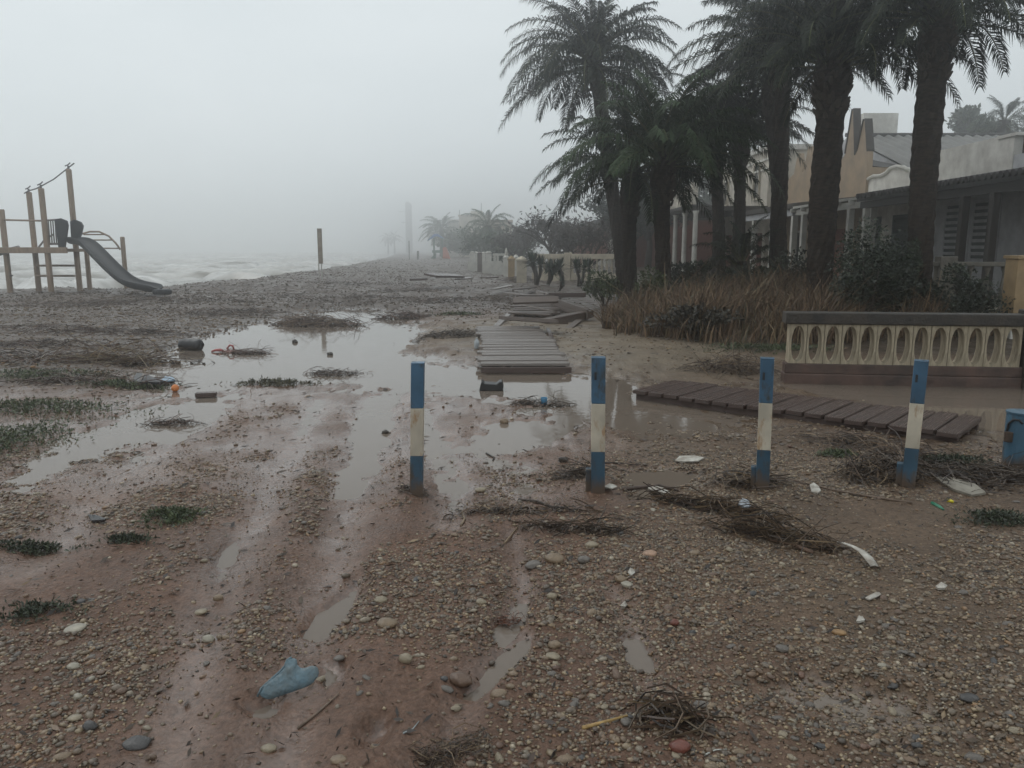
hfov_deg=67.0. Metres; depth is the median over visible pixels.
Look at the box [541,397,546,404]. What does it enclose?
blue cup
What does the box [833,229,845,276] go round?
door
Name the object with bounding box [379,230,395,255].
palm tree
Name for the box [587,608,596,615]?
pebble
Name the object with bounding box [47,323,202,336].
reed wrack
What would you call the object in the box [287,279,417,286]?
reed wrack
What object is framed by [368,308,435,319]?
reed wrack
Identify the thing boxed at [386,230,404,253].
palm tree
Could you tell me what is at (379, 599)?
stone
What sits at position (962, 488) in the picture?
plastic bag
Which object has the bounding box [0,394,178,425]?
weed clump
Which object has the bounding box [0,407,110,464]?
weed clump
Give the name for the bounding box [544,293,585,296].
loose beam
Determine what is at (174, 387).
orange ball
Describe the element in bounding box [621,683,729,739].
reed wrack
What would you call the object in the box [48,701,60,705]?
pebble
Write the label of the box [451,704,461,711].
pebble
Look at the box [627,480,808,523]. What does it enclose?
reed wrack
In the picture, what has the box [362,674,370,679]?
pebble
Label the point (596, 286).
shrub
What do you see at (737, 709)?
pebble
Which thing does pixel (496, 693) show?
pebble
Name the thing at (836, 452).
weed clump
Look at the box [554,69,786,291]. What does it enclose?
palm tree
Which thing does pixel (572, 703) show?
pebble
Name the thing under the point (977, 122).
leafy tree
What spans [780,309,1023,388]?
balustrade wall
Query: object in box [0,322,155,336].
reed wrack
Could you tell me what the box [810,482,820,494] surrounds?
oval lid scrap
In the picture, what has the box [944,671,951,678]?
pebble
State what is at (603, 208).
leafy tree
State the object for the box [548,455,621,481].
reed wrack
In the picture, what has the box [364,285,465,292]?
reed wrack
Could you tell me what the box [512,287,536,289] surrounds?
loose plank
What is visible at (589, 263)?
yucca
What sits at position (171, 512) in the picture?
weed clump
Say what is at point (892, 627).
pebble
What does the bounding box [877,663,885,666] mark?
pebble
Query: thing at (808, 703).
pebble
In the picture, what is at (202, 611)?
stone
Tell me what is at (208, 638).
stone
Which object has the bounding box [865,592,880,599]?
paper scrap
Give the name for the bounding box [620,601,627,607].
paper scrap
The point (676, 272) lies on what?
shrub
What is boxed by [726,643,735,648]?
pebble
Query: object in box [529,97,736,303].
palm tree
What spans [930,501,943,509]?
glass shard
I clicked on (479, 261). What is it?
fence post
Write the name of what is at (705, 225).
brick house
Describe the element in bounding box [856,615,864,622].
paper scrap
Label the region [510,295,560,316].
walkway section
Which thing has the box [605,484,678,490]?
driftwood stick
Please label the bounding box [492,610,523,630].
reed wrack
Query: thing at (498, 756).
pebble
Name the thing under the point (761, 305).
dry grass
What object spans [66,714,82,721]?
stone
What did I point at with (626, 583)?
stone
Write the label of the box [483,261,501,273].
wall
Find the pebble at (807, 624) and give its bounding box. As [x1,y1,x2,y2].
[803,621,811,626]
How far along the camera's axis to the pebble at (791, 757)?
2.38 m
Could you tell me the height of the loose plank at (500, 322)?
0.033 m
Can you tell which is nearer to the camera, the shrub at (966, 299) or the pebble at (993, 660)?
the pebble at (993, 660)
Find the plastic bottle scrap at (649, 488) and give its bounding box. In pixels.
[648,486,669,493]
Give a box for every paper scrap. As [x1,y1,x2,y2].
[605,483,616,488]
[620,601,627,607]
[628,568,634,575]
[675,455,703,462]
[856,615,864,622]
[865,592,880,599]
[935,582,946,589]
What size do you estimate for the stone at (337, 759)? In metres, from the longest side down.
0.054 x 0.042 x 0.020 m
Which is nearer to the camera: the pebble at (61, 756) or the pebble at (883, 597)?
the pebble at (61, 756)
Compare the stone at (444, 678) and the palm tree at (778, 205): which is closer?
the stone at (444, 678)
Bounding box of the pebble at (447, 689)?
[441,685,453,693]
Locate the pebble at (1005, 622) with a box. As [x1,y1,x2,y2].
[1002,621,1013,624]
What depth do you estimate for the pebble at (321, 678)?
2.90 m
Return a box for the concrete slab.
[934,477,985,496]
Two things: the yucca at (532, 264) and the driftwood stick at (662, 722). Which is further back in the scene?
the yucca at (532, 264)
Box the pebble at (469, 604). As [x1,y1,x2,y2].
[464,602,473,607]
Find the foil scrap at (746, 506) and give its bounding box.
[738,498,750,507]
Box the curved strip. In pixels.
[837,541,878,566]
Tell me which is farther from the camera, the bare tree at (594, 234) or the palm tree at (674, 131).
the bare tree at (594, 234)
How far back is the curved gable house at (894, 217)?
26.23 m
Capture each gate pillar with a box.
[503,248,508,276]
[507,256,514,279]
[513,254,517,275]
[516,256,527,282]
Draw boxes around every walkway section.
[475,326,569,366]
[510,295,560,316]
[633,380,981,442]
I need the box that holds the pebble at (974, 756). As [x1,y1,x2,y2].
[964,751,983,762]
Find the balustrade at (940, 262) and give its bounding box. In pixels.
[933,256,1005,310]
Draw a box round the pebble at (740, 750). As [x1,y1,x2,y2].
[734,748,746,754]
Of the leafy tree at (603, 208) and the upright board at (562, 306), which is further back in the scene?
the leafy tree at (603, 208)
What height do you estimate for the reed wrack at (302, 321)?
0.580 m
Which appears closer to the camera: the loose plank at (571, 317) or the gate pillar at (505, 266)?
the loose plank at (571, 317)
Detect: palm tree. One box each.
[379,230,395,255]
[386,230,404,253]
[418,212,458,256]
[462,204,514,248]
[498,0,683,296]
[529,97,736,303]
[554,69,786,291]
[657,0,899,270]
[666,72,806,276]
[672,2,871,264]
[688,68,814,266]
[699,0,980,294]
[794,0,1023,308]
[966,94,1023,132]
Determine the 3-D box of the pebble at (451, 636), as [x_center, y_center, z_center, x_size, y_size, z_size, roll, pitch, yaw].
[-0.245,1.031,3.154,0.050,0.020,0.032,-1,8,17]
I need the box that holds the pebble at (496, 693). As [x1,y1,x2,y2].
[490,689,506,697]
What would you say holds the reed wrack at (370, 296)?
on the ground at (302, 747)
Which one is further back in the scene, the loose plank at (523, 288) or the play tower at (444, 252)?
the play tower at (444, 252)
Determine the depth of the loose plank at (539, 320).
14.14 m
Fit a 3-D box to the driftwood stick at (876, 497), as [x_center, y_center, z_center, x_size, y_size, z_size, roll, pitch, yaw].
[2.157,0.692,5.090,0.046,0.033,0.883,-10,14,-44]
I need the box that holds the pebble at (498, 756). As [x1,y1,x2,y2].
[495,752,503,763]
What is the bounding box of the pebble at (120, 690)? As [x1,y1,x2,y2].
[114,687,127,694]
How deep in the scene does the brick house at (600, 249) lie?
59.11 m
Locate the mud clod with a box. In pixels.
[558,457,567,461]
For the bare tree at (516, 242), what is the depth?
54.96 m
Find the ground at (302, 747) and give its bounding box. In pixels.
[0,251,1023,767]
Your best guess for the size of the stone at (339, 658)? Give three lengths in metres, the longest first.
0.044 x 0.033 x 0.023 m
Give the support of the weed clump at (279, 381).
on the puddle water
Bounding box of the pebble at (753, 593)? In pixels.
[749,591,756,595]
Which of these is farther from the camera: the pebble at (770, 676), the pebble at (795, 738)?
the pebble at (770, 676)
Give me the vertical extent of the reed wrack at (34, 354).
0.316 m
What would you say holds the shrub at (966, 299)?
on the ground at (302, 747)
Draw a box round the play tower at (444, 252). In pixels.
[427,234,449,258]
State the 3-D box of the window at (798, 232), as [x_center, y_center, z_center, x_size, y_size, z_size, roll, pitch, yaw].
[12.874,-6.197,35.107,0.048,1.500,1.100,0,10,0]
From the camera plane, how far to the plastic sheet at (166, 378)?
9.47 m
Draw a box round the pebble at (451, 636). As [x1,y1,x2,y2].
[446,634,456,638]
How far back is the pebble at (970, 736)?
2.52 m
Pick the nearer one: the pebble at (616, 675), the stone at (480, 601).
the pebble at (616, 675)
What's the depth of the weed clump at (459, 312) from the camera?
18.37 m
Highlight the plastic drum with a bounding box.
[178,339,203,349]
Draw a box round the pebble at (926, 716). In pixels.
[922,714,933,719]
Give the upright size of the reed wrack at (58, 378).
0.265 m
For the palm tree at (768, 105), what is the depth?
23.76 m
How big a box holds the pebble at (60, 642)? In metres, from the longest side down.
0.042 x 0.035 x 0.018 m
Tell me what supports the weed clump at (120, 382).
on the puddle water
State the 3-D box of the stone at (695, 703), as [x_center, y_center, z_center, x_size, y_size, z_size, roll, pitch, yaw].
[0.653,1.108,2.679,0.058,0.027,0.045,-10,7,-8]
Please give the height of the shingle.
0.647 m
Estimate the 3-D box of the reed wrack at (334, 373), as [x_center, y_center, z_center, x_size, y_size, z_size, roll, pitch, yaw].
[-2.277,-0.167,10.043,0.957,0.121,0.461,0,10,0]
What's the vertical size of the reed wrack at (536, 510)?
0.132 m
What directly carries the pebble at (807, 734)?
on the ground at (302, 747)
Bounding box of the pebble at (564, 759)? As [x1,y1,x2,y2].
[555,754,573,763]
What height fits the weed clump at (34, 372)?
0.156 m
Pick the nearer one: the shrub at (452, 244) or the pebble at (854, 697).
the pebble at (854, 697)
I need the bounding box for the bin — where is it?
[1001,409,1023,469]
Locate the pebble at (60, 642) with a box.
[54,640,64,645]
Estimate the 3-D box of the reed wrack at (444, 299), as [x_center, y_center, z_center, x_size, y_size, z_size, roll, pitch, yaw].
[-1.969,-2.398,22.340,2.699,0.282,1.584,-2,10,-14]
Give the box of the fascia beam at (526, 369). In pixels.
[481,367,571,372]
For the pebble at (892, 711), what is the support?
on the ground at (302, 747)
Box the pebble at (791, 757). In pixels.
[787,754,793,760]
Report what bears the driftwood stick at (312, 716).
on the ground at (302, 747)
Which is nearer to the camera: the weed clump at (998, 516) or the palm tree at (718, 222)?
the weed clump at (998, 516)
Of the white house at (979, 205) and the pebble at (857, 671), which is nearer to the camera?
the pebble at (857, 671)
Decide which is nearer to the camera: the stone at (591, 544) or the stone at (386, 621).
the stone at (386, 621)
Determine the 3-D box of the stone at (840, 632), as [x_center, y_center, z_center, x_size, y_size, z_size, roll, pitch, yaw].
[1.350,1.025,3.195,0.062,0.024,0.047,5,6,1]
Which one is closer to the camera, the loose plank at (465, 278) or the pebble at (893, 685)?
the pebble at (893, 685)
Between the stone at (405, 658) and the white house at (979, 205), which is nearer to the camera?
the stone at (405, 658)
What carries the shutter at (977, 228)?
in the white house at (979, 205)
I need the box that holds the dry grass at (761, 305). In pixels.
[558,248,1001,344]
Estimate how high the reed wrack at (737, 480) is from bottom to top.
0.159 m
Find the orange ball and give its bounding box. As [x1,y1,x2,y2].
[171,384,178,391]
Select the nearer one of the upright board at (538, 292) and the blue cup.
the blue cup
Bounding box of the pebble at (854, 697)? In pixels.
[849,693,857,699]
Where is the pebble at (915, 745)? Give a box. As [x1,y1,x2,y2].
[911,742,923,748]
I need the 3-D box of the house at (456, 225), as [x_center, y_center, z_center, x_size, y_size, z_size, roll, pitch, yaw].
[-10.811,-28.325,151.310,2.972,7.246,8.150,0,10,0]
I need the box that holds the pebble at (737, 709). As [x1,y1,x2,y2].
[733,707,740,712]
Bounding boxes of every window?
[723,174,729,205]
[752,163,761,200]
[796,230,799,263]
[873,216,881,269]
[891,214,907,266]
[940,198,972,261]
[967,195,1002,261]
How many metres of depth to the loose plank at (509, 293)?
21.87 m
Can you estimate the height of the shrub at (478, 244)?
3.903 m
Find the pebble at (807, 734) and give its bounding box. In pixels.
[804,730,810,737]
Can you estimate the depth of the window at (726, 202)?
43.92 m
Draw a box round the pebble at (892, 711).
[887,706,896,715]
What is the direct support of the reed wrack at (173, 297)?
on the ground at (302, 747)
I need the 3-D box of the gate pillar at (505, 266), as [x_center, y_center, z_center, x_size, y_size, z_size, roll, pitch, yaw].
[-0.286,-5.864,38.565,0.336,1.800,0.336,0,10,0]
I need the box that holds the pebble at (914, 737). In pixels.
[911,734,919,740]
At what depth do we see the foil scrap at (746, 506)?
4.73 m
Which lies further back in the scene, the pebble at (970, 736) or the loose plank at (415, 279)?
the loose plank at (415, 279)
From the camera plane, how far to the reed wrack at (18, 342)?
12.42 m
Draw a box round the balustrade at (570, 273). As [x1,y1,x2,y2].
[532,253,615,281]
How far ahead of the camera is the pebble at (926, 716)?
2.66 m
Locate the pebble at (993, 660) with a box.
[990,657,997,663]
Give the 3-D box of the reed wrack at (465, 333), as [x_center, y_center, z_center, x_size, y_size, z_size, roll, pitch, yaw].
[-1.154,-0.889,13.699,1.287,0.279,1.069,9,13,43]
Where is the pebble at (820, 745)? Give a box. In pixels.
[814,742,827,749]
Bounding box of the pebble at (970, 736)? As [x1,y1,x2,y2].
[965,734,976,738]
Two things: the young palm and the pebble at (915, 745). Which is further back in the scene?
the young palm
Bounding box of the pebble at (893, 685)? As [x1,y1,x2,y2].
[889,682,897,688]
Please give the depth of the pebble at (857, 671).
2.87 m
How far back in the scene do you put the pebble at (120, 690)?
2.73 m
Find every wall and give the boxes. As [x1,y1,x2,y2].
[468,262,476,271]
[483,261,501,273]
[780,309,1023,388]
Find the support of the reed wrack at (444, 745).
on the ground at (302, 747)
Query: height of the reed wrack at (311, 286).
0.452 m
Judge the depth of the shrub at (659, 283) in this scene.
17.48 m
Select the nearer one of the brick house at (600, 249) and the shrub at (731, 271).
the shrub at (731, 271)
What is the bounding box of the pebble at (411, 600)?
[409,598,415,603]
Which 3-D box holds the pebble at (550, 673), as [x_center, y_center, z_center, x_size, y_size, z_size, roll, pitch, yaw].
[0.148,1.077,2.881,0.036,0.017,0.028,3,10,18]
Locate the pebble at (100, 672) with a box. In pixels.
[96,670,105,674]
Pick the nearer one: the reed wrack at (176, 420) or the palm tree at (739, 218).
the reed wrack at (176, 420)
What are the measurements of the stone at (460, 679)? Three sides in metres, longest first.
0.089 x 0.067 x 0.048 m
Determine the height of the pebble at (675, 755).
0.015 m
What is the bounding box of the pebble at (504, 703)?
[498,700,508,706]
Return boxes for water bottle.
[474,337,478,348]
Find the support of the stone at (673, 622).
on the ground at (302, 747)
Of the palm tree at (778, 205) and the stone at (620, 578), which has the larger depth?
the palm tree at (778, 205)
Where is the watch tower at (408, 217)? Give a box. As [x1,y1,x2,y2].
[401,201,412,252]
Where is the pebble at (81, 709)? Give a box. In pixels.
[79,706,88,713]
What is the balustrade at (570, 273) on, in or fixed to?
on the ground at (302, 747)
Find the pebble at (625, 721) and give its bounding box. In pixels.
[620,717,630,725]
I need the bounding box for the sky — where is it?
[0,0,1023,251]
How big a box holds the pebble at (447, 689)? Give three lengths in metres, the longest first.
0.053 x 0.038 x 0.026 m
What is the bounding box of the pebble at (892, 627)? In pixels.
[888,625,895,630]
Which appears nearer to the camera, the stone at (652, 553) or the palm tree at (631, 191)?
the stone at (652, 553)
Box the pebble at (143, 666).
[140,664,149,669]
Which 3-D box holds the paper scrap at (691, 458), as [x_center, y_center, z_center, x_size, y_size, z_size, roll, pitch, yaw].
[1.340,0.563,5.859,0.241,0.026,0.148,0,10,0]
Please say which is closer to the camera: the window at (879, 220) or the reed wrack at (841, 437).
the reed wrack at (841, 437)
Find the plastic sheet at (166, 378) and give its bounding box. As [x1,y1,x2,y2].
[162,376,174,381]
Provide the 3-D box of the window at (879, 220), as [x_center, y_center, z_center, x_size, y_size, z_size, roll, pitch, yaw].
[12.968,-5.006,27.956,0.061,2.000,1.200,0,10,0]
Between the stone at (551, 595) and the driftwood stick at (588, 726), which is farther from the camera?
the stone at (551, 595)
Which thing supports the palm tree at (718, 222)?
on the ground at (302, 747)
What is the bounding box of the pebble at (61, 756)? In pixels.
[52,752,71,760]
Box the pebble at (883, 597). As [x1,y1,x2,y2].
[879,595,886,600]
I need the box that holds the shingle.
[0,258,775,376]
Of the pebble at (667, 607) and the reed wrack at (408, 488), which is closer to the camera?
the pebble at (667, 607)
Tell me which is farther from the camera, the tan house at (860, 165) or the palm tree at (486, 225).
the palm tree at (486, 225)
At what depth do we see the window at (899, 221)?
25.80 m
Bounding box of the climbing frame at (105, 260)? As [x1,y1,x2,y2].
[0,162,171,294]
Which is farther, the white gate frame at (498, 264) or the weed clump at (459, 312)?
the white gate frame at (498, 264)
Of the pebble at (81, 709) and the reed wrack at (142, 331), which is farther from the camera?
the reed wrack at (142, 331)
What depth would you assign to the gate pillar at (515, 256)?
37.45 m
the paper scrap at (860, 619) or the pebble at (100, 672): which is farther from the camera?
the paper scrap at (860, 619)
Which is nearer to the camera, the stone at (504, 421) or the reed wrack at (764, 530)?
the reed wrack at (764, 530)
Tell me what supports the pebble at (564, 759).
on the ground at (302, 747)
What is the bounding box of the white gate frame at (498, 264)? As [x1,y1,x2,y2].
[493,253,504,275]
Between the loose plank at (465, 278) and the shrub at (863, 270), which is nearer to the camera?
the shrub at (863, 270)
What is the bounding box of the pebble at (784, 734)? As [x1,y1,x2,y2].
[778,730,787,737]
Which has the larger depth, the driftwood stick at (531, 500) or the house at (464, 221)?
the house at (464, 221)
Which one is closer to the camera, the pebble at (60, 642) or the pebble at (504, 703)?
the pebble at (504, 703)
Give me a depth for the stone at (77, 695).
2.71 m
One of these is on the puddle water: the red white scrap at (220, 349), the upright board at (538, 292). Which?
the red white scrap at (220, 349)
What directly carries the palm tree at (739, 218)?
on the ground at (302, 747)
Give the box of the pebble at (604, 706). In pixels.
[601,704,608,709]
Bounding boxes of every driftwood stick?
[297,693,339,729]
[460,511,465,525]
[503,526,518,543]
[518,498,557,508]
[582,715,627,728]
[605,462,638,465]
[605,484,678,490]
[649,711,705,724]
[768,538,813,553]
[780,476,911,503]
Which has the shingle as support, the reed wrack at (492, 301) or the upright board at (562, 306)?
the reed wrack at (492, 301)
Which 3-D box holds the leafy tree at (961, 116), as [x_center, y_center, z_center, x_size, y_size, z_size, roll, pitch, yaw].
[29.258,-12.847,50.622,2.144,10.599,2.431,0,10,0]
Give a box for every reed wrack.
[0,298,180,307]
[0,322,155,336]
[0,335,175,350]
[0,340,154,366]
[0,365,197,388]
[39,329,214,366]
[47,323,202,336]
[132,295,271,303]
[135,282,379,298]
[136,305,284,317]
[136,412,207,427]
[212,341,274,354]
[263,301,369,327]
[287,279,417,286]
[292,294,435,304]
[302,366,371,376]
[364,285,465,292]
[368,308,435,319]
[394,478,440,497]
[399,296,493,303]
[399,722,503,767]
[412,326,479,341]
[441,497,605,521]
[472,294,515,303]
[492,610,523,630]
[497,276,545,283]
[505,390,577,407]
[511,503,639,536]
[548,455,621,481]
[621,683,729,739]
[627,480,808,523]
[671,335,780,379]
[694,462,803,491]
[697,498,865,563]
[741,423,983,462]
[825,438,949,488]
[872,447,1023,497]
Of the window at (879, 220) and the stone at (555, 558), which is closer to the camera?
the stone at (555, 558)
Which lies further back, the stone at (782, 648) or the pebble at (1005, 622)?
the pebble at (1005, 622)
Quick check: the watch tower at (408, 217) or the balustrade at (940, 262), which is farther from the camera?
the watch tower at (408, 217)
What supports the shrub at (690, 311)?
on the ground at (302, 747)
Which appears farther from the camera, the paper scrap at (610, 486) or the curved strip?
the paper scrap at (610, 486)
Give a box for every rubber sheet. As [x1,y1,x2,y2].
[88,514,105,521]
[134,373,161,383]
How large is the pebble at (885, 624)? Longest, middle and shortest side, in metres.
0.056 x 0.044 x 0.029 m
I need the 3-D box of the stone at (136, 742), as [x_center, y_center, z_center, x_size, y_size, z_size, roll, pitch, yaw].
[-1.206,1.155,2.488,0.088,0.032,0.067,2,15,-12]
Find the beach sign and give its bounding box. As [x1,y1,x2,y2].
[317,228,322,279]
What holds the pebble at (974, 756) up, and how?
on the ground at (302, 747)
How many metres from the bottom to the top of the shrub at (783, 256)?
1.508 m
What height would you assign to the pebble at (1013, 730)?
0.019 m
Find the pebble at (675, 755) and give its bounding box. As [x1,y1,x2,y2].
[672,751,680,758]
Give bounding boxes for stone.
[63,623,86,632]
[66,662,79,669]
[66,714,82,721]
[73,693,82,698]
[82,720,97,730]
[122,735,151,750]
[194,608,207,614]
[202,634,214,642]
[213,594,222,600]
[261,743,276,752]
[330,754,346,764]
[333,655,344,660]
[374,596,386,602]
[377,617,397,627]
[399,653,412,663]
[440,676,447,681]
[449,671,471,687]
[475,487,486,491]
[476,598,486,604]
[500,418,508,423]
[525,560,541,569]
[545,553,563,563]
[546,652,559,659]
[547,593,556,598]
[548,640,560,648]
[577,556,589,563]
[585,541,597,547]
[615,575,626,582]
[621,581,632,586]
[642,550,656,556]
[668,738,690,753]
[670,619,678,625]
[688,550,698,554]
[692,700,708,707]
[775,644,788,652]
[831,629,846,635]
[958,589,967,594]
[959,692,978,702]
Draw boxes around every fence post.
[470,252,474,261]
[477,252,481,271]
[482,252,485,272]
[485,251,491,260]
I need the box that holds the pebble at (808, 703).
[804,701,814,707]
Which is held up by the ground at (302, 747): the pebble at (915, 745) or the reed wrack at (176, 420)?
the pebble at (915, 745)
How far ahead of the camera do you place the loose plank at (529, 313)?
16.55 m
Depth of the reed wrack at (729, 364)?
10.00 m
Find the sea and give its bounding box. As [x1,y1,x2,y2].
[0,251,393,288]
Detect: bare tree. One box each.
[490,224,542,256]
[506,204,597,271]
[542,215,584,272]
[544,213,613,272]
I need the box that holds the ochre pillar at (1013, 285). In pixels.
[1000,255,1023,338]
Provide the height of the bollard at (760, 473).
1.120 m
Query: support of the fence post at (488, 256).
on the ground at (302, 747)
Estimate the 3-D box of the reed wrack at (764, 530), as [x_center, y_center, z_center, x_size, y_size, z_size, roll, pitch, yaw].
[1.461,0.762,4.240,0.470,0.209,0.871,-8,13,-38]
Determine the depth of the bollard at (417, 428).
4.85 m
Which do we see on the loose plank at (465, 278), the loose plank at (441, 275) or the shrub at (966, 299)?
the loose plank at (441, 275)
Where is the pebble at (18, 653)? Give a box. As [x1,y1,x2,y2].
[13,651,21,656]
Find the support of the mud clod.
on the ground at (302, 747)
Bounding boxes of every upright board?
[536,290,548,294]
[551,299,588,319]
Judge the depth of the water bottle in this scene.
12.17 m
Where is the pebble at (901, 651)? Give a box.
[897,650,908,654]
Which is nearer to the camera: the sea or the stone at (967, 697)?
the stone at (967, 697)
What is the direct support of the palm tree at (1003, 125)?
on the ground at (302, 747)
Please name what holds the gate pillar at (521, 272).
on the ground at (302, 747)
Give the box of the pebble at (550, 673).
[547,671,555,675]
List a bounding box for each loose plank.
[195,391,216,397]
[410,278,427,280]
[424,273,464,277]
[454,277,472,279]
[490,285,513,289]
[493,310,512,325]
[499,316,567,323]
[504,292,529,294]
[508,311,550,315]
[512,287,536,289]
[513,296,557,303]
[518,304,556,312]
[544,310,593,323]
[565,319,581,327]
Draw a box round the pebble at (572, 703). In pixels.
[569,701,578,706]
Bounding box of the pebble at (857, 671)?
[853,669,860,673]
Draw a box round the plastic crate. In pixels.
[479,379,503,390]
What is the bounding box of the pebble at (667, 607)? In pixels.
[663,605,672,609]
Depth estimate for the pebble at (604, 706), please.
2.67 m
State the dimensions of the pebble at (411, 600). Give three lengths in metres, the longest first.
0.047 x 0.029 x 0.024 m
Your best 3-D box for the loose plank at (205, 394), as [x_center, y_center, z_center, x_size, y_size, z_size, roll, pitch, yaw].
[-3.364,0.116,8.509,0.214,0.050,0.100,-2,10,-10]
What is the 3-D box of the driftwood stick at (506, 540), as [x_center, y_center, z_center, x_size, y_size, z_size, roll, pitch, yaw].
[-0.008,0.844,4.308,0.021,0.030,0.260,3,10,17]
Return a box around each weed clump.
[0,363,132,382]
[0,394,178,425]
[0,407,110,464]
[0,536,96,556]
[0,595,100,626]
[72,377,198,390]
[98,531,164,544]
[126,503,214,530]
[220,375,321,386]
[429,310,484,315]
[680,341,843,356]
[811,447,865,459]
[884,452,998,469]
[928,506,1023,529]
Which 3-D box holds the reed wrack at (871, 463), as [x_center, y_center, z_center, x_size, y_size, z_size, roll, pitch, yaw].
[2.607,0.537,5.425,0.839,0.325,0.718,0,10,0]
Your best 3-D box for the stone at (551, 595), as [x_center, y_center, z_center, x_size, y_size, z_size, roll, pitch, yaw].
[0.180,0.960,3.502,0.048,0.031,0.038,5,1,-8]
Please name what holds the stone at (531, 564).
on the ground at (302, 747)
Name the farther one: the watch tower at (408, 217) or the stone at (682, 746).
the watch tower at (408, 217)
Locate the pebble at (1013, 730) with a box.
[1006,728,1019,733]
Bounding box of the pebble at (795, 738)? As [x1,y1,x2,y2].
[790,735,798,740]
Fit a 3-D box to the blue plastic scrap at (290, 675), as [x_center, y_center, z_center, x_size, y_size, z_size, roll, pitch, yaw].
[-0.801,1.047,2.764,0.218,0.120,0.076,-2,10,-12]
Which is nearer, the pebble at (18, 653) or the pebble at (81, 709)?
the pebble at (81, 709)
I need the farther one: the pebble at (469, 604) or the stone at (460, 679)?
the pebble at (469, 604)
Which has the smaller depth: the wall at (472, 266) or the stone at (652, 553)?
the stone at (652, 553)
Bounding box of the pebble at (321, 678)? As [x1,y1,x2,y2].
[316,675,325,681]
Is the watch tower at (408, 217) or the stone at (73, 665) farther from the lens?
the watch tower at (408, 217)
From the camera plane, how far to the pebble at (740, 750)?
2.42 m
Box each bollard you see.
[410,361,424,497]
[585,356,605,493]
[750,357,774,490]
[895,359,928,488]
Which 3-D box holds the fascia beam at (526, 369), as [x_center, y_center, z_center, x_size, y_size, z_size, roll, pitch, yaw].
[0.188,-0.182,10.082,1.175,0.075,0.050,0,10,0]
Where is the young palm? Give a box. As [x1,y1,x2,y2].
[685,215,805,286]
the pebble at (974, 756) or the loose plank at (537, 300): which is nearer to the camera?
the pebble at (974, 756)
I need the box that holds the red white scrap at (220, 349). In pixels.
[211,344,233,351]
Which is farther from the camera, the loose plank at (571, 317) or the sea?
the sea
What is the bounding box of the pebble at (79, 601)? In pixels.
[77,599,85,603]
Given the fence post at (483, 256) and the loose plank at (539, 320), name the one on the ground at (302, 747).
the fence post at (483, 256)
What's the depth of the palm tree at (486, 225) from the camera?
75.89 m
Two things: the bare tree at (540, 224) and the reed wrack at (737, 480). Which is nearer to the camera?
the reed wrack at (737, 480)
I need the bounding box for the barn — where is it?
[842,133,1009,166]
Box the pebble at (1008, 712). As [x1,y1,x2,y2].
[1004,710,1015,716]
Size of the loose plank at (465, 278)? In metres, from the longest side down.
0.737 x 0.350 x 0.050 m
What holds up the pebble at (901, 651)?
on the ground at (302, 747)
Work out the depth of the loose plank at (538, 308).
17.09 m
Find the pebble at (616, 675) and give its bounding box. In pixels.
[611,668,620,679]
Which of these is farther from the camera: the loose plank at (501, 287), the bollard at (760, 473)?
the loose plank at (501, 287)
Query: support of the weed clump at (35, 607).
on the ground at (302, 747)
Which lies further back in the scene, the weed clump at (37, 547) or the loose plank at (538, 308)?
the loose plank at (538, 308)
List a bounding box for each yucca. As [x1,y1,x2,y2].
[524,251,546,284]
[540,257,562,285]
[554,255,570,285]
[558,276,566,290]
[567,256,591,285]
[581,258,594,287]
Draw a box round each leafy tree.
[578,183,651,245]
[607,182,692,268]
[647,164,711,204]
[944,102,987,132]
[966,116,998,132]
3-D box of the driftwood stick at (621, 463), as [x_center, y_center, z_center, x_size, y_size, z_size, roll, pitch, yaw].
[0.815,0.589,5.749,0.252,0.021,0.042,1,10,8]
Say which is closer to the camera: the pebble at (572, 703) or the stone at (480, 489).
the pebble at (572, 703)
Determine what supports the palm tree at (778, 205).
on the ground at (302, 747)
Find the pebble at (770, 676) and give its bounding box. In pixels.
[767,674,775,679]
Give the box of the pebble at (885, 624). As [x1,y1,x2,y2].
[881,623,895,626]
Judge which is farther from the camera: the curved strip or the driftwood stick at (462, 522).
the driftwood stick at (462, 522)
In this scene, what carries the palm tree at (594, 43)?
on the ground at (302, 747)
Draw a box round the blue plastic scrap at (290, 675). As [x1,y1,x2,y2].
[256,657,318,698]
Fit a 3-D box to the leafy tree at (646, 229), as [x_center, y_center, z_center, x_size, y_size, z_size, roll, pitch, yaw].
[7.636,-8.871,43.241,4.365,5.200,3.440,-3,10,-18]
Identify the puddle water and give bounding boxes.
[0,309,1023,723]
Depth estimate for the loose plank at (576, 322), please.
15.60 m
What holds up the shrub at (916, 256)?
on the ground at (302, 747)
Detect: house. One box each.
[447,219,458,256]
[458,203,491,256]
[490,220,512,257]
[555,220,608,263]
[598,201,712,267]
[670,144,812,270]
[731,108,898,281]
[790,164,909,285]
[856,132,1023,309]
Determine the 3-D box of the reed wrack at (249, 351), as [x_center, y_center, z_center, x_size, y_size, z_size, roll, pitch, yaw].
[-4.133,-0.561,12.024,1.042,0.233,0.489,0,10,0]
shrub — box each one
[432,228,482,257]
[456,226,502,256]
[481,226,543,261]
[579,267,623,306]
[632,265,677,299]
[638,301,745,339]
[645,259,727,290]
[713,264,772,286]
[767,246,806,283]
[823,215,922,311]
[872,229,923,311]
[906,274,949,308]
[936,261,1014,334]

